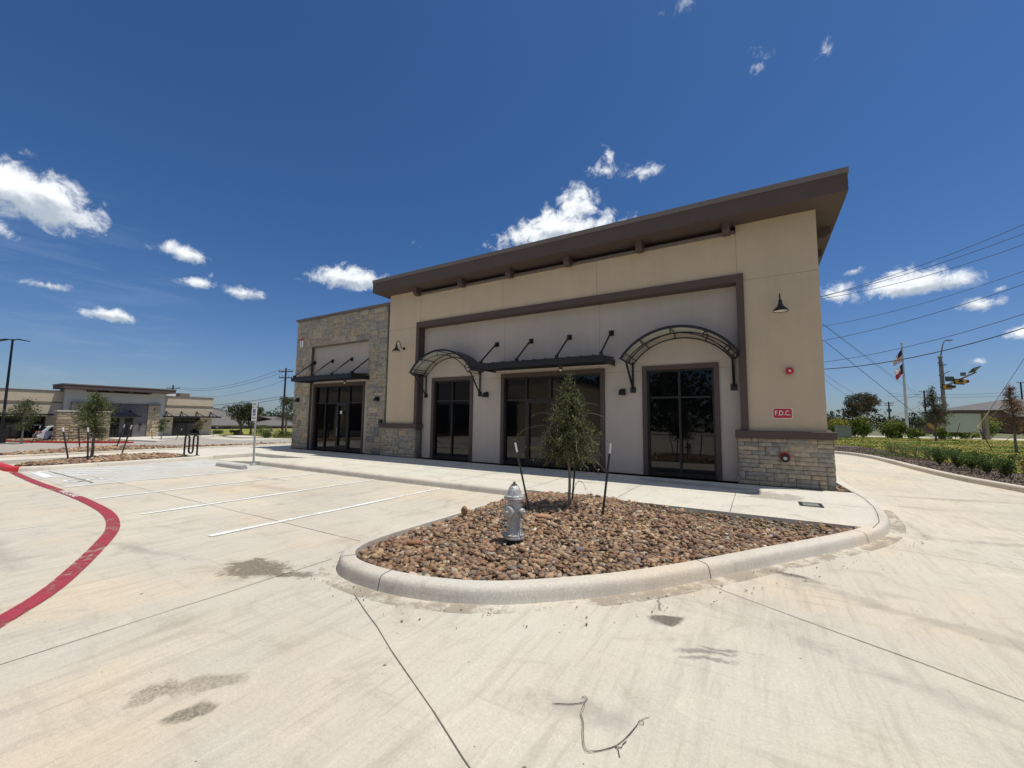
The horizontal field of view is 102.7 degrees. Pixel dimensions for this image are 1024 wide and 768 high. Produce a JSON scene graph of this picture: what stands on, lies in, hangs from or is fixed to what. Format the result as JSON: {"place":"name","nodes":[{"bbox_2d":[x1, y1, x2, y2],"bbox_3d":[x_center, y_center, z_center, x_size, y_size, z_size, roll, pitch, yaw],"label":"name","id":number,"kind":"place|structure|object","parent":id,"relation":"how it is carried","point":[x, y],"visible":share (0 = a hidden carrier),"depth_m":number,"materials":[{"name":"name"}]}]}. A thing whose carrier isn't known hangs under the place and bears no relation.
{"place":"outdoors","nodes":[
{"label":"outdoors","id":0,"kind":"place"},
{"bbox_2d":[6,438,128,441],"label":"curb","id":1,"kind":"structure","parent":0,"point":[74,440],"depth_m":39.38,"materials":[{"name":"concrete"}]},
{"bbox_2d":[0,438,291,452],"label":"road","id":2,"kind":"structure","parent":0,"point":[8,447],"depth_m":35.98,"materials":[{"name":"concrete"}]},
{"bbox_2d":[0,338,29,442],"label":"lamp post","id":3,"kind":"object","parent":2,"relation":"on","point":[2,438],"visible":0.95,"depth_m":37.46,"materials":[{"name":"black metal"}]},
{"bbox_2d":[0,397,42,443],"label":"young tree","id":4,"kind":"object","parent":2,"relation":"on","point":[27,416],"visible":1,"depth_m":36.72,"materials":[{"name":"green plant"}]},
{"bbox_2d":[32,426,52,440],"bbox_3d":[-45.132,5.042,41.973,1.860,1.546,5.020,-2,-6,31],"label":"parked car","id":5,"kind":"object","parent":2,"relation":"on","point":[45,432],"visible":0.3,"depth_m":39.98,"materials":[{"name":"silver metal"}]},
{"bbox_2d":[6,440,132,442],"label":"red curb","id":6,"kind":"structure","parent":2,"relation":"on","point":[61,442],"depth_m":38.14,"materials":[{"name":"paint"}]},
{"bbox_2d":[52,410,111,440],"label":"stone enclosure","id":7,"kind":"object","parent":2,"relation":"on","point":[61,419],"visible":0.59,"depth_m":40.11,"materials":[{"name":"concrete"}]},
{"bbox_2d":[152,418,168,439],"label":"young tree","id":8,"kind":"object","parent":2,"relation":"on","point":[161,422],"visible":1,"depth_m":44.87,"materials":[{"name":"green plant"}]},
{"bbox_2d":[109,435,223,441],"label":"sidewalk","id":9,"kind":"structure","parent":0,"point":[149,439],"depth_m":46.80,"materials":[{"name":"concrete"}]},
{"bbox_2d":[211,428,291,437],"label":"verge","id":10,"kind":"structure","parent":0,"point":[227,432],"depth_m":74.34,"materials":[{"name":"green plant"}]},
{"bbox_2d":[225,401,251,434],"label":"leafy tree","id":11,"kind":"object","parent":10,"relation":"on","point":[242,412],"visible":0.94,"depth_m":58.79,"materials":[{"name":"green plant"}]},
{"bbox_2d":[242,403,263,434],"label":"leafy tree","id":12,"kind":"object","parent":10,"relation":"on","point":[259,410],"visible":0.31,"depth_m":61.57,"materials":[{"name":"green plant"}]},
{"bbox_2d":[272,429,288,437],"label":"bush","id":13,"kind":"object","parent":10,"relation":"on","point":[281,433],"visible":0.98,"depth_m":52.61,"materials":[{"name":"green plant"}]},
{"bbox_2d":[279,397,293,429],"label":"leafy tree","id":14,"kind":"object","parent":10,"relation":"on","point":[288,400],"visible":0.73,"depth_m":72.69,"materials":[{"name":"green plant"}]},
{"bbox_2d":[0,444,874,528],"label":"sidewalk","id":15,"kind":"structure","parent":0,"point":[687,496],"depth_m":9.12,"materials":[{"name":"concrete"}]},
{"bbox_2d":[0,443,290,457],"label":"planting strip kerb","id":16,"kind":"structure","parent":15,"relation":"on","point":[46,454],"depth_m":16.00,"materials":[{"name":"concrete"}]},
{"bbox_2d":[183,434,198,455],"bbox_3d":[-11.726,2.223,14.959,0.664,0.760,0.198,1,-5,0],"label":"bike rack","id":17,"kind":"object","parent":15,"relation":"on","point":[189,440],"visible":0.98,"depth_m":14.94,"materials":[{"name":"black metal"}]},
{"bbox_2d":[89,449,879,527],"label":"sidewalk joints","id":18,"kind":"object","parent":15,"relation":"on","point":[638,486],"visible":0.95,"depth_m":8.80,"materials":[{"name":"grey concrete"}]},
{"bbox_2d":[798,501,823,507],"bbox_3d":[5.236,2.112,7.171,0.340,0.011,0.390,-2,-6,31],"label":"walk grate","id":19,"kind":"object","parent":15,"relation":"on","point":[819,505],"visible":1,"depth_m":7.16,"materials":[{"name":"black metal"}]},
{"bbox_2d":[0,437,1023,767],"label":"pavement","id":20,"kind":"structure","parent":0,"point":[248,665],"depth_m":2.78,"materials":[{"name":"concrete"}]},
{"bbox_2d":[0,462,23,471],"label":"red curb nose","id":21,"kind":"object","parent":20,"relation":"on","point":[4,467],"visible":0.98,"depth_m":11.11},
{"bbox_2d":[0,472,119,627],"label":"fire lane stripe","id":22,"kind":"object","parent":20,"relation":"on","point":[29,603],"visible":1,"depth_m":4.32,"materials":[{"name":"red paint"}]},
{"bbox_2d":[0,383,220,438],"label":"shop building","id":23,"kind":"structure","parent":20,"relation":"on","point":[184,412],"depth_m":47.78,"materials":[{"name":"grey paint"}]},
{"bbox_2d":[0,416,45,438],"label":"window","id":24,"kind":"structure","parent":23,"relation":"in","point":[9,432],"depth_m":41.24,"materials":[{"name":"black glass"}]},
{"bbox_2d":[109,418,119,436],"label":"window","id":25,"kind":"structure","parent":23,"relation":"in","point":[114,432],"depth_m":46.88,"materials":[{"name":"black glass"}]},
{"bbox_2d":[123,418,132,436],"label":"window","id":26,"kind":"structure","parent":23,"relation":"in","point":[128,422],"depth_m":47.86,"materials":[{"name":"black glass"}]},
{"bbox_2d":[172,418,199,435],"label":"window","id":27,"kind":"structure","parent":23,"relation":"in","point":[187,425],"depth_m":53.20,"materials":[{"name":"black glass"}]},
{"bbox_2d":[20,460,274,486],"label":"accessible stall slab","id":28,"kind":"structure","parent":20,"relation":"on","point":[137,473],"depth_m":11.22,"materials":[{"name":"concrete"}]},
{"bbox_2d":[28,460,225,482],"bbox_3d":[-10.492,2.474,11.947,3.426,0.004,4.421,-2,-6,31],"label":"aisle hatching","id":29,"kind":"object","parent":28,"relation":"on","point":[39,473],"visible":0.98,"depth_m":11.10,"materials":[{"name":"white paint"}]},
{"bbox_2d":[215,462,247,468],"bbox_3d":[-8.602,2.494,12.532,1.530,0.103,0.200,-2,-6,31],"label":"wheel stop","id":30,"kind":"object","parent":28,"relation":"on","point":[229,465],"visible":1,"depth_m":12.38,"materials":[{"name":"concrete"}]},
{"bbox_2d":[250,402,257,464],"bbox_3d":[-8.363,1.606,13.315,0.300,2.041,0.200,-2,-6,31],"label":"parking sign post","id":31,"kind":"object","parent":28,"relation":"on","point":[254,412],"visible":1,"depth_m":13.28,"materials":[{"name":"metal"}]},
{"bbox_2d":[30,460,440,536],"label":"parking lines","id":32,"kind":"object","parent":20,"relation":"on","point":[211,535],"visible":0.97,"depth_m":8.03,"materials":[{"name":"white paint"}]},
{"bbox_2d":[214,435,263,437],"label":"island","id":33,"kind":"structure","parent":20,"relation":"on","point":[235,436],"depth_m":52.19,"materials":[{"name":"concrete"}]},
{"bbox_2d":[215,456,297,464],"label":"curb ramp","id":34,"kind":"structure","parent":20,"relation":"on","point":[248,460],"depth_m":14.54,"materials":[{"name":"concrete"}]},
{"bbox_2d":[2,471,1023,767],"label":"pavement joints","id":35,"kind":"object","parent":20,"relation":"on","point":[400,663],"visible":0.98,"depth_m":2.90,"materials":[{"name":"grey concrete"}]},
{"bbox_2d":[18,451,1023,604],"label":"curbs","id":36,"kind":"structure","parent":20,"relation":"on","point":[354,569],"depth_m":4.09,"materials":[{"name":"concrete"}]},
{"bbox_2d":[291,166,848,490],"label":"shop building","id":37,"kind":"structure","parent":20,"relation":"on","point":[730,267],"depth_m":11.47,"materials":[{"name":"beige paint"}]},
{"bbox_2d":[291,357,369,383],"bbox_3d":[-7.740,-0.651,17.484,4.044,1.040,1.061,-2,-6,31],"label":"flat canopy","id":38,"kind":"object","parent":37,"relation":"attached to","point":[332,376],"visible":0.94,"depth_m":17.02,"materials":[{"name":"black metal"}]},
{"bbox_2d":[310,381,365,452],"bbox_3d":[-7.609,1.430,17.893,3.520,2.950,0.171,-2,-6,31],"label":"glass door","id":39,"kind":"structure","parent":37,"relation":"in","point":[332,430],"depth_m":17.89,"materials":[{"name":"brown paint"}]},
{"bbox_2d":[409,349,483,397],"bbox_3d":[-2.330,-0.368,14.385,2.819,1.620,0.761,-2,-6,31],"label":"arched canopy","id":40,"kind":"object","parent":37,"relation":"attached to","point":[423,364],"visible":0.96,"depth_m":14.58,"materials":[{"name":"black metal"}]},
{"bbox_2d":[429,376,473,460],"bbox_3d":[-2.138,1.216,14.618,1.880,2.930,0.170,-2,-6,31],"label":"window","id":41,"kind":"structure","parent":37,"relation":"in","point":[451,424],"depth_m":14.66,"materials":[{"name":"black glass"}]},
{"bbox_2d":[476,330,614,372],"bbox_3d":[0.921,-1.003,12.319,4.124,1.040,1.061,-2,-6,31],"label":"flat canopy","id":42,"kind":"object","parent":37,"relation":"attached to","point":[601,358],"visible":1,"depth_m":11.85,"materials":[{"name":"black metal"}]},
{"bbox_2d":[500,369,605,471],"bbox_3d":[1.171,1.082,12.645,3.530,2.930,0.171,-2,-6,31],"label":"window","id":43,"kind":"structure","parent":37,"relation":"in","point":[523,395],"depth_m":12.89,"materials":[{"name":"black glass"}]},
{"bbox_2d":[619,325,740,392],"bbox_3d":[4.237,-0.635,10.469,2.819,1.620,0.761,-2,-6,31],"label":"arched canopy","id":44,"kind":"object","parent":37,"relation":"attached to","point":[632,350],"visible":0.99,"depth_m":10.51,"materials":[{"name":"black metal"}]},
{"bbox_2d":[642,362,722,480],"bbox_3d":[4.407,0.950,10.715,1.890,2.930,0.170,-2,-6,31],"label":"window","id":45,"kind":"structure","parent":37,"relation":"in","point":[681,402],"depth_m":10.72,"materials":[{"name":"black glass"}]},
{"bbox_2d":[773,293,788,312],"bbox_3d":[6.090,-1.839,9.303,0.302,0.437,0.551,-2,-6,31],"label":"wall lamp","id":46,"kind":"object","parent":37,"relation":"attached to","point":[780,308],"visible":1,"depth_m":9.16,"materials":[{"name":"black metal"}]},
{"bbox_2d":[772,408,792,418],"bbox_3d":[6.168,0.668,9.331,0.380,0.240,0.013,-2,-6,31],"label":"wall sign","id":47,"kind":"object","parent":37,"relation":"attached to","point":[782,413],"visible":1,"depth_m":9.32,"materials":[{"name":"red metal"}]},
{"bbox_2d":[779,452,790,461],"bbox_3d":[6.083,1.632,9.113,0.209,0.219,0.134,-2,-6,31],"label":"fire hose connection","id":48,"kind":"object","parent":37,"relation":"attached to","point":[785,456],"visible":1,"depth_m":9.09,"materials":[{"name":"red metal"}]},
{"bbox_2d":[552,696,647,756],"bbox_3d":[0.418,1.740,2.105,0.481,0.004,0.393,-2,-6,31],"label":"tie wire","id":49,"kind":"object","parent":20,"relation":"on","point":[583,729],"visible":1,"depth_m":2.04,"materials":[{"name":"grey metal"}]},
{"bbox_2d":[358,491,859,580],"bbox_3d":[1.443,1.838,5.012,5.105,0.271,4.666,-2,-6,31],"label":"river rock","id":50,"kind":"object","parent":20,"relation":"on","point":[622,520],"visible":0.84,"depth_m":4.88,"materials":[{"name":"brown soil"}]},
{"bbox_2d":[502,481,525,545],"bbox_3d":[0.011,1.562,4.845,0.280,0.798,0.273,1,-5,-5],"label":"fire hydrant","id":51,"kind":"object","parent":50,"relation":"on","point":[513,511],"visible":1,"depth_m":4.78,"materials":[{"name":"silver metal"}]},
{"bbox_2d":[514,443,529,510],"bbox_3d":[0.164,1.432,6.085,0.273,1.109,0.034,1,-5,0],"label":"tree stake","id":52,"kind":"object","parent":50,"relation":"on","point":[522,476],"visible":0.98,"depth_m":6.08,"materials":[{"name":"paint"}]},
{"bbox_2d":[513,372,607,504],"bbox_3d":[0.743,0.847,6.313,1.455,2.139,1.047,0,-5,2],"label":"young tree","id":53,"kind":"object","parent":50,"relation":"on","point":[563,444],"visible":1,"depth_m":6.27,"materials":[{"name":"green plant"}]},
{"bbox_2d":[602,443,611,514],"bbox_3d":[1.346,1.416,5.846,0.165,1.127,0.034,1,-5,-2],"label":"tree stake","id":54,"kind":"object","parent":50,"relation":"on","point":[606,479],"visible":0.96,"depth_m":5.84,"materials":[{"name":"paint"}]},
{"bbox_2d":[470,492,826,532],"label":"weeds","id":55,"kind":"object","parent":50,"relation":"on","point":[668,513],"visible":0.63,"depth_m":5.97,"materials":[{"name":"green plant"}]},
{"bbox_2d":[321,510,905,613],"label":"gutter dust","id":56,"kind":"object","parent":20,"relation":"on","point":[739,576],"visible":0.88,"depth_m":3.71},
{"bbox_2d":[311,527,926,627],"bbox_3d":[2.264,1.972,4.581,8.483,0.026,2.176,2,-5,-12],"label":"stray grit","id":57,"kind":"object","parent":20,"relation":"on","point":[401,620],"visible":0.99,"depth_m":3.64,"materials":[{"name":"gravel"}]},
{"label":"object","id":58,"kind":"structure","parent":20,"relation":"on","visible":0},
{"bbox_2d":[0,442,290,454],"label":"river rock","id":59,"kind":"object","parent":58,"relation":"on","point":[97,448],"visible":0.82,"depth_m":16.62,"materials":[{"name":"brown stone"}]},
{"bbox_2d":[0,0,1023,424],"label":"sky","id":60,"kind":"structure","parent":0,"point":[184,184],"materials":[{"name":"blue"}]},
{"bbox_2d":[821,224,1023,296],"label":"overhead cable","id":61,"kind":"object","parent":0,"point":[928,262],"visible":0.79,"depth_m":27.07,"materials":[{"name":"black rubber"}]},
{"bbox_2d":[821,244,1023,298],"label":"overhead cable","id":62,"kind":"object","parent":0,"point":[927,275],"visible":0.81,"depth_m":27.00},
{"bbox_2d":[822,271,1022,326],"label":"overhead cable","id":63,"kind":"object","parent":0,"point":[929,301],"visible":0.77,"depth_m":27.02,"materials":[{"name":"black rubber"}]},
{"bbox_2d":[823,284,1022,340],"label":"overhead cable","id":64,"kind":"object","parent":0,"point":[927,315],"visible":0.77,"depth_m":27.12,"materials":[{"name":"black rubber"}]},
{"bbox_2d":[822,233,1023,296],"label":"overhead cable","id":65,"kind":"object","parent":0,"point":[930,266],"visible":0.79,"depth_m":27.25,"materials":[{"name":"black rubber"}]},
{"bbox_2d":[827,314,1022,361],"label":"overhead cable","id":66,"kind":"object","parent":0,"point":[929,341],"visible":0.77,"depth_m":26.83,"materials":[{"name":"black rubber"}]},
{"bbox_2d":[828,328,1023,368],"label":"overhead cable","id":67,"kind":"object","parent":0,"point":[931,353],"visible":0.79,"depth_m":26.76,"materials":[{"name":"black rubber"}]},
{"bbox_2d":[829,425,1023,473],"bbox_3d":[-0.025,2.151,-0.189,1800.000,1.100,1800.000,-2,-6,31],"label":"ground","id":68,"kind":"structure","parent":0,"point":[998,435],"depth_m":63.36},
{"bbox_2d":[211,413,266,428],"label":"house","id":69,"kind":"structure","parent":68,"relation":"on","point":[223,421],"depth_m":90.79,"materials":[{"name":"brick"}]},
{"bbox_2d":[224,405,292,420],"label":"distant trees","id":70,"kind":"object","parent":68,"relation":"on","point":[280,416],"visible":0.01,"depth_m":141.09,"materials":[{"name":"green plant"}]},
{"bbox_2d":[253,416,291,427],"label":"house","id":71,"kind":"structure","parent":68,"relation":"on","point":[273,422],"depth_m":101.36,"materials":[{"name":"brick"}]},
{"bbox_2d":[262,410,917,424],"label":"distant trees","id":72,"kind":"object","parent":68,"relation":"on","point":[270,413],"visible":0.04,"depth_m":228.41,"materials":[{"name":"green plant"}]},
{"bbox_2d":[840,392,882,432],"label":"leafy tree","id":73,"kind":"object","parent":68,"relation":"on","point":[862,405],"visible":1,"depth_m":58.77,"materials":[{"name":"green plant"}]},
{"bbox_2d":[827,409,1022,433],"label":"distant trees","id":74,"kind":"object","parent":68,"relation":"on","point":[912,423],"visible":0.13,"depth_m":102.19,"materials":[{"name":"green plant"}]},
{"bbox_2d":[834,445,1023,485],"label":"mulch bed","id":75,"kind":"object","parent":68,"relation":"on","point":[994,472],"visible":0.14,"depth_m":13.85,"materials":[{"name":"brown wood"}]},
{"bbox_2d":[892,441,914,454],"bbox_3d":[18.197,3.002,19.020,0.973,0.697,1.030,-2,-6,31],"label":"shrub","id":76,"kind":"object","parent":75,"relation":"on","point":[905,448],"visible":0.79,"depth_m":19.06,"materials":[{"name":"green plant"}]},
{"bbox_2d":[864,450,945,459],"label":"weeds","id":77,"kind":"object","parent":75,"relation":"on","point":[904,455],"visible":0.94,"depth_m":18.48,"materials":[{"name":"green plant"}]},
{"bbox_2d":[897,436,931,455],"bbox_3d":[17.879,2.777,18.108,1.193,0.973,1.024,-2,-6,31],"label":"shrub","id":78,"kind":"object","parent":75,"relation":"on","point":[915,447],"visible":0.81,"depth_m":18.14,"materials":[{"name":"green plant"}]},
{"bbox_2d":[921,442,951,464],"bbox_3d":[15.529,2.521,14.899,0.846,0.864,0.892,1,-5,-3],"label":"shrub","id":79,"kind":"object","parent":75,"relation":"on","point":[938,457],"visible":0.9,"depth_m":14.84,"materials":[{"name":"green plant"}]},
{"bbox_2d":[940,447,968,467],"bbox_3d":[15.142,2.504,13.921,0.794,0.720,0.849,-2,-6,31],"label":"shrub","id":80,"kind":"object","parent":75,"relation":"on","point":[954,459],"visible":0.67,"depth_m":13.93,"materials":[{"name":"green plant"}]},
{"bbox_2d":[950,447,982,469],"bbox_3d":[14.854,2.424,13.348,0.800,0.773,0.784,0,-5,9],"label":"shrub","id":81,"kind":"object","parent":75,"relation":"on","point":[968,463],"visible":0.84,"depth_m":13.26,"materials":[{"name":"green plant"}]},
{"bbox_2d":[969,453,1006,472],"bbox_3d":[14.511,2.413,12.485,0.687,0.636,0.834,5,-7,-42],"label":"shrub","id":82,"kind":"object","parent":75,"relation":"on","point":[987,467],"visible":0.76,"depth_m":12.46,"materials":[{"name":"green plant"}]},
{"bbox_2d":[986,453,1020,476],"bbox_3d":[13.914,2.290,11.578,0.731,0.708,0.729,-2,-6,31],"label":"shrub","id":83,"kind":"object","parent":75,"relation":"on","point":[1003,467],"visible":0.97,"depth_m":11.56,"materials":[{"name":"green plant"}]},
{"bbox_2d":[937,340,980,410],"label":"traffic signal pole","id":84,"kind":"object","parent":68,"relation":"on","point":[950,386],"visible":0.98,"depth_m":51.10,"materials":[{"name":"metal"}]},
{"bbox_2d":[924,399,1023,432],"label":"house","id":85,"kind":"structure","parent":68,"relation":"on","point":[984,407],"depth_m":89.20,"materials":[{"name":"brick"}]},
{"bbox_2d":[834,436,1023,473],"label":"lawn","id":86,"kind":"structure","parent":0,"point":[976,440],"depth_m":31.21,"materials":[{"name":"green plant"}]},
{"bbox_2d":[827,418,855,431],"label":"flowering shrub","id":87,"kind":"object","parent":86,"relation":"on","point":[831,427],"visible":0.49,"depth_m":44.90,"materials":[{"name":"green plant"}]},
{"bbox_2d":[834,425,851,437],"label":"utility cabinet","id":88,"kind":"object","parent":86,"relation":"on","point":[843,431],"visible":0.69,"depth_m":42.77,"materials":[{"name":"metal"}]},
{"bbox_2d":[850,416,875,436],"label":"flowering shrub","id":89,"kind":"object","parent":86,"relation":"on","point":[862,425],"visible":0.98,"depth_m":43.87,"materials":[{"name":"green plant"}]},
{"bbox_2d":[825,341,940,437],"bbox_3d":[33.951,1.038,36.955,19.041,8.141,0.460,3,-6,-24],"label":"guy wire","id":90,"kind":"object","parent":86,"relation":"on","point":[931,426],"visible":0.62,"depth_m":37.69,"materials":[{"name":"metal"}]},
{"bbox_2d":[878,420,912,438],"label":"flowering shrub","id":91,"kind":"object","parent":86,"relation":"on","point":[895,430],"visible":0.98,"depth_m":43.35,"materials":[{"name":"green plant"}]},
{"bbox_2d":[907,428,929,438],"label":"flowering shrub","id":92,"kind":"object","parent":86,"relation":"on","point":[921,432],"visible":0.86,"depth_m":42.80,"materials":[{"name":"green plant"}]},
{"bbox_2d":[917,385,959,440],"bbox_3d":[39.440,2.594,38.024,2.680,5.330,2.940,-2,-6,31],"label":"narrow tree","id":93,"kind":"object","parent":86,"relation":"on","point":[938,415],"visible":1,"depth_m":38.00,"materials":[{"name":"green plant"}]},
{"bbox_2d":[933,426,948,439],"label":"flowering shrub","id":94,"kind":"object","parent":86,"relation":"on","point":[941,432],"visible":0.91,"depth_m":40.56,"materials":[{"name":"green plant"}]},
{"bbox_2d":[937,412,989,439],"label":"sign board","id":95,"kind":"object","parent":86,"relation":"on","point":[968,422],"visible":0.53,"depth_m":42.46,"materials":[{"name":"brick"}]},
{"bbox_2d":[995,384,1023,452],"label":"rust brown conifer","id":96,"kind":"object","parent":86,"relation":"on","point":[1013,411],"visible":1,"depth_m":22.33,"materials":[{"name":"grey plant"}]},
{"bbox_2d":[854,435,1023,439],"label":"street","id":97,"kind":"structure","parent":0,"point":[949,437],"depth_m":49.16,"materials":[{"name":"concrete"}]},
{"bbox_2d":[900,343,908,434],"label":"flag pole","id":98,"kind":"object","parent":97,"relation":"on","point":[905,401],"visible":0.93,"depth_m":53.32,"materials":[{"name":"metal"}]},
{"bbox_2d":[894,364,902,379],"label":"flag","id":99,"kind":"object","parent":98,"relation":"hanging from","point":[898,372],"visible":1,"depth_m":53.62,"materials":[{"name":"multicoloured fabric"}]},
{"bbox_2d":[946,432,980,438],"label":"flowering shrub","id":100,"kind":"object","parent":97,"relation":"on","point":[961,435],"visible":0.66,"depth_m":43.69,"materials":[{"name":"green plant"}]},
{"bbox_2d":[980,417,1002,438],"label":"flowering shrub","id":101,"kind":"object","parent":97,"relation":"on","point":[993,425],"visible":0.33,"depth_m":46.32,"materials":[{"name":"green plant"}]},
{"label":"planting strip soil","id":102,"kind":"structure","parent":0,"visible":0},
{"bbox_2d":[14,452,182,465],"bbox_3d":[-13.445,2.453,13.501,2.689,0.193,4.047,-2,-6,31],"label":"river rock","id":103,"kind":"object","parent":102,"relation":"on","point":[115,457],"visible":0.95,"depth_m":13.11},
{"bbox_2d":[67,390,122,457],"bbox_3d":[-13.770,1.328,13.548,1.354,2.268,1.312,-2,-6,31],"label":"young tree","id":104,"kind":"object","parent":103,"relation":"on","point":[92,422],"visible":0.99,"depth_m":13.47,"materials":[{"name":"green plant"}]},
{"label":"far path","id":105,"kind":"structure","parent":0,"visible":0},
{"bbox_2d":[279,368,292,431],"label":"utility pole","id":106,"kind":"object","parent":105,"relation":"on","point":[283,408],"visible":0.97,"depth_m":57.39,"materials":[{"name":"wood"}]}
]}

